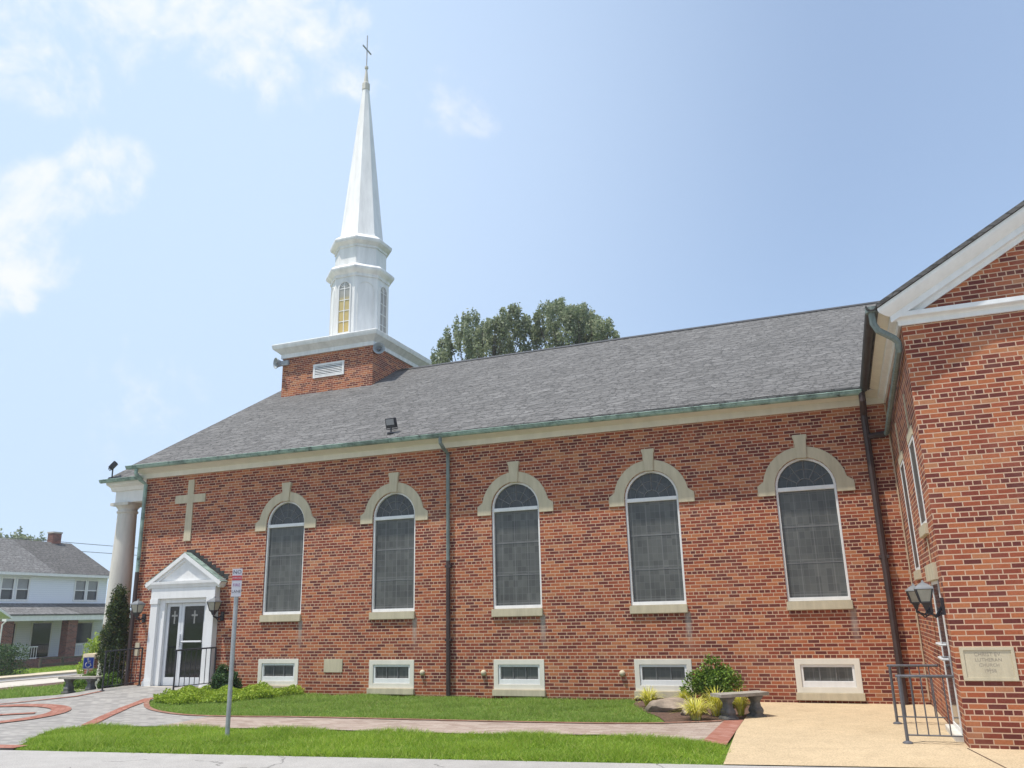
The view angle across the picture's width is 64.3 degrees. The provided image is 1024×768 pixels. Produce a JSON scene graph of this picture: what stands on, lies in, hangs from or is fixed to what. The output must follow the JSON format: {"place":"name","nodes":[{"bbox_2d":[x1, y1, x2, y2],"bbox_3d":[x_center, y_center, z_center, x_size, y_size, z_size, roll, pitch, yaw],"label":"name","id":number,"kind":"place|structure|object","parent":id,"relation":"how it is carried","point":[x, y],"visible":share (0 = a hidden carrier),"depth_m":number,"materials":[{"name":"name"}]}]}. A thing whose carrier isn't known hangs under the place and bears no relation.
{"place":"outdoors","nodes":[
{"label":"outdoors","id":0,"kind":"place"},
{"bbox_2d":[0,673,76,680],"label":"street","id":1,"kind":"structure","parent":0,"point":[38,677],"depth_m":31.44,"materials":[{"name":"grey asphalt"}]},
{"bbox_2d":[0,675,81,687],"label":"sidewalk","id":2,"kind":"structure","parent":0,"point":[27,682],"depth_m":26.84,"materials":[{"name":"grey concrete"}]},
{"bbox_2d":[0,670,82,677],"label":"sidewalk","id":3,"kind":"structure","parent":0,"point":[38,673],"depth_m":34.75,"materials":[{"name":"concrete"}]},
{"bbox_2d":[0,663,125,675],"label":"lawn grass","id":4,"kind":"structure","parent":0,"point":[52,668],"depth_m":40.25,"materials":[{"name":"green plant"}]},
{"bbox_2d":[0,685,208,748],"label":"paved plaza","id":5,"kind":"structure","parent":0,"point":[87,708],"depth_m":16.43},
{"bbox_2d":[0,745,25,747],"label":"brick line","id":6,"kind":"object","parent":5,"relation":"on","point":[8,746],"visible":1,"depth_m":12.07,"materials":[{"name":"red brick"}]},
{"bbox_2d":[0,712,35,714],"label":"brick emblem","id":7,"kind":"object","parent":5,"relation":"on","point":[18,713],"visible":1,"depth_m":16.48,"materials":[{"name":"brick"}]},
{"bbox_2d":[0,704,70,722],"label":"brick circle","id":8,"kind":"object","parent":5,"relation":"on","point":[56,709],"visible":1,"depth_m":16.98,"materials":[{"name":"red brick"}]},
{"bbox_2d":[0,691,100,703],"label":"brick line","id":9,"kind":"object","parent":5,"relation":"on","point":[54,698],"visible":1,"depth_m":18.91,"materials":[{"name":"red brick"}]},
{"bbox_2d":[58,676,101,693],"bbox_3d":[-10.994,7.667,20.774,1.120,0.405,0.370,-5,-16,13],"label":"stone bench","id":10,"kind":"object","parent":5,"relation":"on","point":[68,688],"visible":0.9,"depth_m":20.70,"materials":[{"name":"stone"}]},
{"bbox_2d":[95,583,130,686],"bbox_3d":[-10.511,6.705,21.552,0.870,2.797,0.919,-7,-17,20],"label":"conifer","id":11,"kind":"object","parent":5,"relation":"on","point":[118,606],"visible":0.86,"depth_m":21.48,"materials":[{"name":"green plant"}]},
{"bbox_2d":[83,698,152,724],"bbox_3d":[-7.887,6.519,16.301,0.381,0.092,4.012,1,-16,-9],"label":"brick line","id":12,"kind":"object","parent":5,"relation":"on","point":[105,716],"visible":0.96,"depth_m":16.37,"materials":[{"name":"red brick"}]},
{"bbox_2d":[100,647,143,690],"bbox_3d":[-9.754,7.133,20.444,0.130,0.971,1.275,-7,-17,20],"label":"hand railing","id":13,"kind":"object","parent":5,"relation":"on","point":[129,649],"visible":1,"depth_m":20.43,"materials":[{"name":"black metal"}]},
{"bbox_2d":[172,647,216,689],"bbox_3d":[-7.654,6.874,19.702,0.125,0.962,1.188,-13,-19,35],"label":"hand railing","id":14,"kind":"object","parent":5,"relation":"on","point":[191,649],"visible":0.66,"depth_m":19.67,"materials":[{"name":"black metal"}]},
{"bbox_2d":[0,750,869,767],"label":"road","id":15,"kind":"structure","parent":0,"point":[34,759],"depth_m":10.34,"materials":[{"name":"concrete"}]},
{"bbox_2d":[161,716,722,740],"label":"brick path","id":16,"kind":"structure","parent":0,"point":[700,730],"depth_m":13.16,"materials":[{"name":"grey brick"}]},
{"bbox_2d":[0,670,919,767],"bbox_3d":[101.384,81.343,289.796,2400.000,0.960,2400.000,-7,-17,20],"label":"ground","id":17,"kind":"structure","parent":0,"point":[661,720],"depth_m":11.79,"materials":[{"name":"green plant"}]},
{"bbox_2d":[0,642,31,675],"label":"clipped hedge","id":18,"kind":"object","parent":17,"relation":"on","point":[8,655],"visible":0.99,"depth_m":35.00,"materials":[{"name":"green plant"}]},
{"bbox_2d":[0,526,46,540],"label":"broadleaf tree","id":19,"kind":"object","parent":17,"relation":"on","point":[16,535],"visible":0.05,"depth_m":81.64,"materials":[{"name":"green plant"}]},
{"bbox_2d":[1,682,63,689],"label":"mulch strip","id":20,"kind":"object","parent":17,"relation":"on","point":[38,685],"visible":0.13,"depth_m":24.62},
{"bbox_2d":[0,671,76,679],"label":"kerb","id":21,"kind":"structure","parent":17,"relation":"on","point":[27,676],"depth_m":32.17,"materials":[{"name":"concrete"}]},
{"bbox_2d":[0,674,82,682],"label":"kerb","id":22,"kind":"structure","parent":17,"relation":"on","point":[39,678],"depth_m":29.21,"materials":[{"name":"grey concrete"}]},
{"bbox_2d":[0,682,84,698],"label":"verge grass","id":23,"kind":"structure","parent":17,"relation":"on","point":[20,692],"depth_m":21.53,"materials":[{"name":"green plant"}]},
{"bbox_2d":[38,656,82,667],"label":"rail fence","id":24,"kind":"object","parent":17,"relation":"on","point":[40,664],"visible":0.29,"depth_m":45.77,"materials":[{"name":"brown wood"}]},
{"bbox_2d":[0,531,130,670],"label":"house","id":25,"kind":"structure","parent":17,"relation":"on","point":[53,588],"depth_m":49.38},
{"bbox_2d":[0,577,15,600],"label":"sash window","id":26,"kind":"structure","parent":25,"relation":"in","point":[6,584],"depth_m":47.26,"materials":[{"name":"grey glass"}]},
{"bbox_2d":[11,622,17,658],"bbox_3d":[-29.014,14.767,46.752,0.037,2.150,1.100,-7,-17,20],"label":"porch column","id":27,"kind":"structure","parent":25,"relation":"in","point":[15,624],"depth_m":47.28,"materials":[{"name":"white paint"}]},
{"bbox_2d":[14,577,30,600],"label":"sash window","id":28,"kind":"structure","parent":25,"relation":"in","point":[22,583],"depth_m":48.13,"materials":[{"name":"grey glass"}]},
{"bbox_2d":[27,621,52,657],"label":"front door","id":29,"kind":"structure","parent":25,"relation":"in","point":[41,631],"depth_m":48.78,"materials":[{"name":"white paint"}]},
{"bbox_2d":[72,579,86,600],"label":"sash window","id":30,"kind":"structure","parent":25,"relation":"in","point":[79,585],"depth_m":51.74,"materials":[{"name":"grey glass"}]},
{"bbox_2d":[76,621,93,643],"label":"porch window","id":31,"kind":"structure","parent":25,"relation":"in","point":[85,628],"depth_m":51.63,"materials":[{"name":"grey glass"}]},
{"bbox_2d":[85,580,99,601],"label":"sash window","id":32,"kind":"structure","parent":25,"relation":"in","point":[92,585],"depth_m":52.60,"materials":[{"name":"grey glass"}]},
{"bbox_2d":[63,674,86,688],"bbox_3d":[-11.811,8.177,22.295,0.834,0.482,0.786,6,-17,-25],"label":"shrub","id":33,"kind":"object","parent":17,"relation":"on","point":[76,682],"visible":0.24,"depth_m":22.15,"materials":[{"name":"green plant"}]},
{"bbox_2d":[76,632,100,674],"bbox_3d":[-16.208,10.614,31.936,1.449,1.793,1.436,6,-18,-26],"label":"shrub","id":34,"kind":"object","parent":17,"relation":"on","point":[93,644],"visible":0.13,"depth_m":31.83,"materials":[{"name":"green plant"}]},
{"bbox_2d":[80,668,96,688],"bbox_3d":[-11.191,7.996,22.095,1.041,0.701,0.743,-7,-17,20],"label":"shrub","id":35,"kind":"object","parent":17,"relation":"on","point":[94,671],"visible":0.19,"depth_m":21.97,"materials":[{"name":"green plant"}]},
{"bbox_2d":[83,653,98,673],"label":"brick pier","id":36,"kind":"structure","parent":17,"relation":"on","point":[95,659],"depth_m":27.46,"materials":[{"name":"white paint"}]},
{"bbox_2d":[82,657,94,674],"bbox_3d":[-13.327,9.012,25.610,0.312,0.844,0.079,6,-17,-26],"label":"accessible sign","id":37,"kind":"object","parent":36,"relation":"attached to","point":[88,663],"visible":0.97,"depth_m":25.65,"materials":[{"name":"metal"}]},
{"bbox_2d":[97,671,121,688],"bbox_3d":[-10.323,7.609,20.900,0.586,0.472,0.563,0,-16,-6],"label":"shrub","id":38,"kind":"object","parent":17,"relation":"on","point":[106,679],"visible":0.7,"depth_m":20.80,"materials":[{"name":"green plant"}]},
{"bbox_2d":[209,663,242,688],"bbox_3d":[-6.822,7.034,19.411,0.904,0.749,0.726,-15,-21,40],"label":"holly bush","id":39,"kind":"object","parent":17,"relation":"on","point":[220,677],"visible":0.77,"depth_m":19.23,"materials":[{"name":"green plant"}]},
{"bbox_2d":[153,680,304,703],"bbox_3d":[-6.457,6.943,18.390,2.756,0.315,2.514,-7,-17,20],"label":"ground cover","id":40,"kind":"object","parent":17,"relation":"on","point":[189,694],"visible":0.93,"depth_m":18.01,"materials":[{"name":"green plant"}]},
{"bbox_2d":[15,721,733,764],"bbox_3d":[-2.612,5.151,11.822,11.418,0.125,3.003,-6,-16,16],"label":"grass strip","id":41,"kind":"object","parent":17,"relation":"on","point":[170,739],"depth_m":11.50,"materials":[{"name":"green plant"}]},
{"bbox_2d":[225,569,242,736],"bbox_3d":[-4.426,4.289,12.919,0.156,2.660,0.090,0,-16,-4],"label":"sign post","id":42,"kind":"object","parent":41,"relation":"on","point":[236,584],"visible":0.98,"depth_m":12.98,"materials":[{"name":"metal"}]},
{"bbox_2d":[147,687,659,722],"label":"lawn grass","id":43,"kind":"structure","parent":17,"relation":"on","point":[521,708],"depth_m":15.84,"materials":[{"name":"green plant"}]},
{"bbox_2d":[144,697,720,722],"bbox_3d":[-2.749,6.005,14.914,12.762,0.098,1.832,-9,-17,24],"label":"brick edging","id":44,"kind":"object","parent":17,"relation":"on","point":[147,705],"visible":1,"depth_m":14.24,"materials":[{"name":"red brick"}]},
{"bbox_2d":[430,302,534,364],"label":"broadleaf tree","id":45,"kind":"object","parent":17,"relation":"on","point":[501,326],"visible":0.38,"depth_m":47.12,"materials":[{"name":"green plant"}]},
{"bbox_2d":[74,35,1023,749],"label":"church","id":46,"kind":"structure","parent":17,"relation":"on","point":[790,507],"depth_m":17.70,"materials":[{"name":"brick"}]},
{"bbox_2d":[108,461,117,478],"bbox_3d":[-11.330,2.447,23.139,0.214,0.499,0.324,4,-17,-18],"label":"floodlight","id":47,"kind":"object","parent":46,"relation":"on","point":[113,465],"visible":0.92,"depth_m":23.08,"materials":[{"name":"black metal"}]},
{"bbox_2d":[130,599,145,623],"bbox_3d":[-9.708,5.939,21.266,0.275,0.633,0.447,-7,-17,20],"label":"wall lantern","id":48,"kind":"object","parent":46,"relation":"attached to","point":[137,606],"depth_m":21.16,"materials":[{"name":"white glass"}]},
{"bbox_2d":[207,596,223,622],"bbox_3d":[-7.402,5.642,20.406,0.275,0.633,0.447,-7,-17,20],"label":"wall lantern","id":49,"kind":"object","parent":46,"relation":"attached to","point":[214,604],"depth_m":20.30,"materials":[{"name":"white glass"}]},
{"bbox_2d":[257,659,298,689],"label":"basement window","id":50,"kind":"structure","parent":46,"relation":"in","point":[278,673],"depth_m":19.58,"materials":[{"name":"white paint"}]},
{"bbox_2d":[273,358,289,368],"bbox_3d":[-7.925,-0.705,28.027,0.446,0.398,0.515,8,-18,-29],"label":"horn loudspeaker","id":51,"kind":"object","parent":46,"relation":"attached to","point":[277,363],"visible":1,"depth_m":27.96,"materials":[{"name":"grey metal"}]},
{"bbox_2d":[255,482,315,621],"bbox_3d":[-5.650,4.182,20.432,1.828,3.405,0.310,-7,-17,20],"label":"arched window","id":52,"kind":"structure","parent":46,"relation":"in","point":[288,520],"depth_m":20.39,"materials":[{"name":"grey glass"}]},
{"bbox_2d":[373,342,384,353],"bbox_3d":[-4.398,-1.130,27.001,0.400,0.400,0.410,0,-16,-7],"label":"horn loudspeaker","id":53,"kind":"object","parent":46,"relation":"attached to","point":[378,347],"visible":1,"depth_m":26.86,"materials":[{"name":"grey metal"}]},
{"bbox_2d":[366,660,414,694],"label":"basement window","id":54,"kind":"structure","parent":46,"relation":"in","point":[390,677],"depth_m":18.47,"materials":[{"name":"white paint"}]},
{"bbox_2d":[385,417,397,433],"bbox_3d":[-2.953,1.026,19.917,0.323,0.406,0.190,-7,-17,20],"label":"floodlight","id":55,"kind":"object","parent":46,"relation":"on","point":[390,423],"visible":0.98,"depth_m":19.88,"materials":[{"name":"black metal"}]},
{"bbox_2d":[360,472,427,619],"bbox_3d":[-2.766,3.811,19.357,1.828,3.405,0.310,-7,-17,20],"label":"arched window","id":56,"kind":"structure","parent":46,"relation":"in","point":[396,514],"depth_m":19.31,"materials":[{"name":"grey glass"}]},
{"bbox_2d":[477,461,553,616],"bbox_3d":[0.117,3.439,18.281,1.828,3.405,0.310,-7,-17,20],"label":"arched window","id":57,"kind":"structure","parent":46,"relation":"in","point":[516,507],"depth_m":18.22,"materials":[{"name":"grey glass"}]},
{"bbox_2d":[492,659,545,696],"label":"basement window","id":58,"kind":"structure","parent":46,"relation":"in","point":[511,677],"depth_m":17.39,"materials":[{"name":"white paint"}]},
{"bbox_2d":[609,448,694,613],"bbox_3d":[3.001,3.068,17.205,1.828,3.405,0.310,-7,-17,20],"label":"arched window","id":59,"kind":"structure","parent":46,"relation":"in","point":[651,500],"depth_m":17.15,"materials":[{"name":"grey glass"}]},
{"bbox_2d":[634,659,694,698],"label":"basement window","id":60,"kind":"structure","parent":46,"relation":"in","point":[666,676],"depth_m":16.35,"materials":[{"name":"white paint"}]},
{"bbox_2d":[757,434,855,609],"bbox_3d":[5.884,2.697,16.129,1.828,3.405,0.310,-7,-17,20],"label":"arched window","id":61,"kind":"structure","parent":46,"relation":"in","point":[813,551],"depth_m":16.06,"materials":[{"name":"grey glass"}]},
{"bbox_2d":[794,659,865,700],"bbox_3d":[5.926,5.529,15.264,1.200,0.735,0.190,-7,-17,20],"label":"basement window","id":62,"kind":"structure","parent":46,"relation":"in","point":[816,679],"depth_m":15.24,"materials":[{"name":"white paint"}]},
{"bbox_2d":[895,423,921,579],"bbox_3d":[6.907,1.987,14.073,0.250,2.700,0.920,-7,-17,20],"label":"wing window","id":63,"kind":"structure","parent":46,"relation":"in","point":[917,574],"depth_m":14.04,"materials":[{"name":"white paint"}]},
{"bbox_2d":[903,394,928,537],"bbox_3d":[6.095,1.181,12.173,0.250,2.140,0.920,-7,-17,20],"label":"wing window","id":64,"kind":"structure","parent":46,"relation":"in","point":[923,530],"depth_m":12.13,"materials":[{"name":"white paint"}]},
{"bbox_2d":[905,583,933,617],"bbox_3d":[6.195,3.292,12.394,0.350,0.516,0.232,-7,-17,20],"label":"wall lantern","id":65,"kind":"object","parent":46,"relation":"attached to","point":[912,597],"depth_m":12.36,"materials":[{"name":"white glass"}]},
{"bbox_2d":[913,580,945,617],"bbox_3d":[5.579,2.872,10.888,0.350,0.496,0.232,-7,-17,20],"label":"wall lantern","id":66,"kind":"object","parent":46,"relation":"attached to","point":[923,591],"depth_m":10.85,"materials":[{"name":"white glass"}]},
{"bbox_2d":[931,580,962,733],"bbox_3d":[6.023,3.755,11.363,0.137,1.970,0.910,-7,-17,20],"label":"side door","id":67,"kind":"structure","parent":46,"relation":"in","point":[946,657],"depth_m":11.30,"materials":[{"name":"white paint"}]},
{"bbox_2d":[530,296,619,349],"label":"broadleaf tree","id":68,"kind":"object","parent":17,"relation":"on","point":[577,320],"visible":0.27,"depth_m":45.92,"materials":[{"name":"green plant"}]},
{"bbox_2d":[634,701,749,721],"bbox_3d":[3.006,5.818,14.484,2.350,0.001,3.550,-7,-17,20],"label":"planting bed","id":69,"kind":"object","parent":17,"relation":"on","point":[673,717],"visible":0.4,"depth_m":13.82,"materials":[{"name":"brown soil"}]},
{"bbox_2d":[645,697,687,712],"bbox_3d":[2.900,5.863,14.659,0.960,0.380,0.693,8,-18,-29],"label":"garden rock","id":70,"kind":"object","parent":69,"relation":"on","point":[665,704],"visible":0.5,"depth_m":14.50,"materials":[{"name":"grey stone"}]},
{"bbox_2d":[681,705,708,715],"bbox_3d":[3.133,5.705,14.080,0.550,0.278,0.376,5,-17,-23],"label":"garden rock","id":71,"kind":"object","parent":69,"relation":"on","point":[687,714],"visible":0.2,"depth_m":13.95,"materials":[{"name":"grey stone"}]},
{"bbox_2d":[678,653,745,707],"bbox_3d":[3.766,5.626,15.370,1.247,1.058,1.031,-7,-17,20],"label":"boxwood bush","id":72,"kind":"object","parent":69,"relation":"on","point":[723,678],"visible":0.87,"depth_m":15.22,"materials":[{"name":"green plant"}]},
{"bbox_2d":[704,720,742,744],"bbox_3d":[3.138,5.094,11.976,0.350,0.001,2.610,-7,-17,20],"label":"brick band","id":73,"kind":"object","parent":17,"relation":"on","point":[724,731],"visible":0.94,"depth_m":11.84,"materials":[{"name":"red brick"}]},
{"bbox_2d":[724,702,1023,767],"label":"concrete pad","id":74,"kind":"object","parent":17,"relation":"on","point":[829,734],"visible":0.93,"depth_m":10.83,"materials":[{"name":"beige concrete"}]},
{"bbox_2d":[710,690,768,719],"bbox_3d":[3.789,5.318,13.483,0.920,0.405,0.370,4,-17,-18],"label":"stone bench","id":75,"kind":"object","parent":74,"relation":"on","point":[728,711],"visible":1,"depth_m":13.40,"materials":[{"name":"stone"}]},
{"bbox_2d":[886,664,945,723],"bbox_3d":[6.086,4.678,12.306,0.735,0.849,0.130,-7,-17,20],"label":"hand railing","id":76,"kind":"object","parent":74,"relation":"on","point":[889,666],"visible":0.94,"depth_m":12.35,"materials":[{"name":"grey metal"}]},
{"bbox_2d":[895,675,962,743],"bbox_3d":[5.385,4.208,10.559,0.715,0.839,0.130,-7,-17,20],"label":"hand railing","id":77,"kind":"object","parent":74,"relation":"on","point":[907,735],"visible":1,"depth_m":10.58,"materials":[{"name":"grey metal"}]},
{"bbox_3d":[-41.846,9.008,36.018,1.600,9.600,0.310,-7,-17,20],"label":"utility pole","id":78,"kind":"object","parent":17,"relation":"on","visible":0},
{"bbox_2d":[5,537,108,545],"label":"overhead wire","id":79,"kind":"object","parent":78,"relation":"attached to","point":[65,542],"visible":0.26,"depth_m":58.26,"materials":[{"name":"grey metal"}]},
{"bbox_2d":[0,0,1023,609],"label":"sky","id":80,"kind":"structure","parent":0,"point":[174,174],"materials":[{"name":"blue"}]},
{"bbox_2d":[636,685,665,706],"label":"golden grass","id":81,"kind":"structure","parent":0,"point":[648,695],"depth_m":15.16,"materials":[{"name":"yellow plant"}]},
{"bbox_2d":[674,690,693,700],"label":"golden grass","id":82,"kind":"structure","parent":0,"point":[682,695],"depth_m":15.32,"materials":[{"name":"yellow plant"}]},
{"bbox_2d":[668,694,716,719],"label":"golden grass","id":83,"kind":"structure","parent":0,"point":[694,707],"depth_m":13.28,"materials":[{"name":"yellow plant"}]},
{"bbox_2d":[697,685,738,715],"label":"golden grass","id":84,"kind":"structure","parent":0,"point":[717,702],"depth_m":13.72,"materials":[{"name":"yellow plant"}]},
{"bbox_2d":[733,688,749,715],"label":"golden grass","id":85,"kind":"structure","parent":0,"point":[741,706],"depth_m":13.71,"materials":[{"name":"yellow plant"}]}
]}

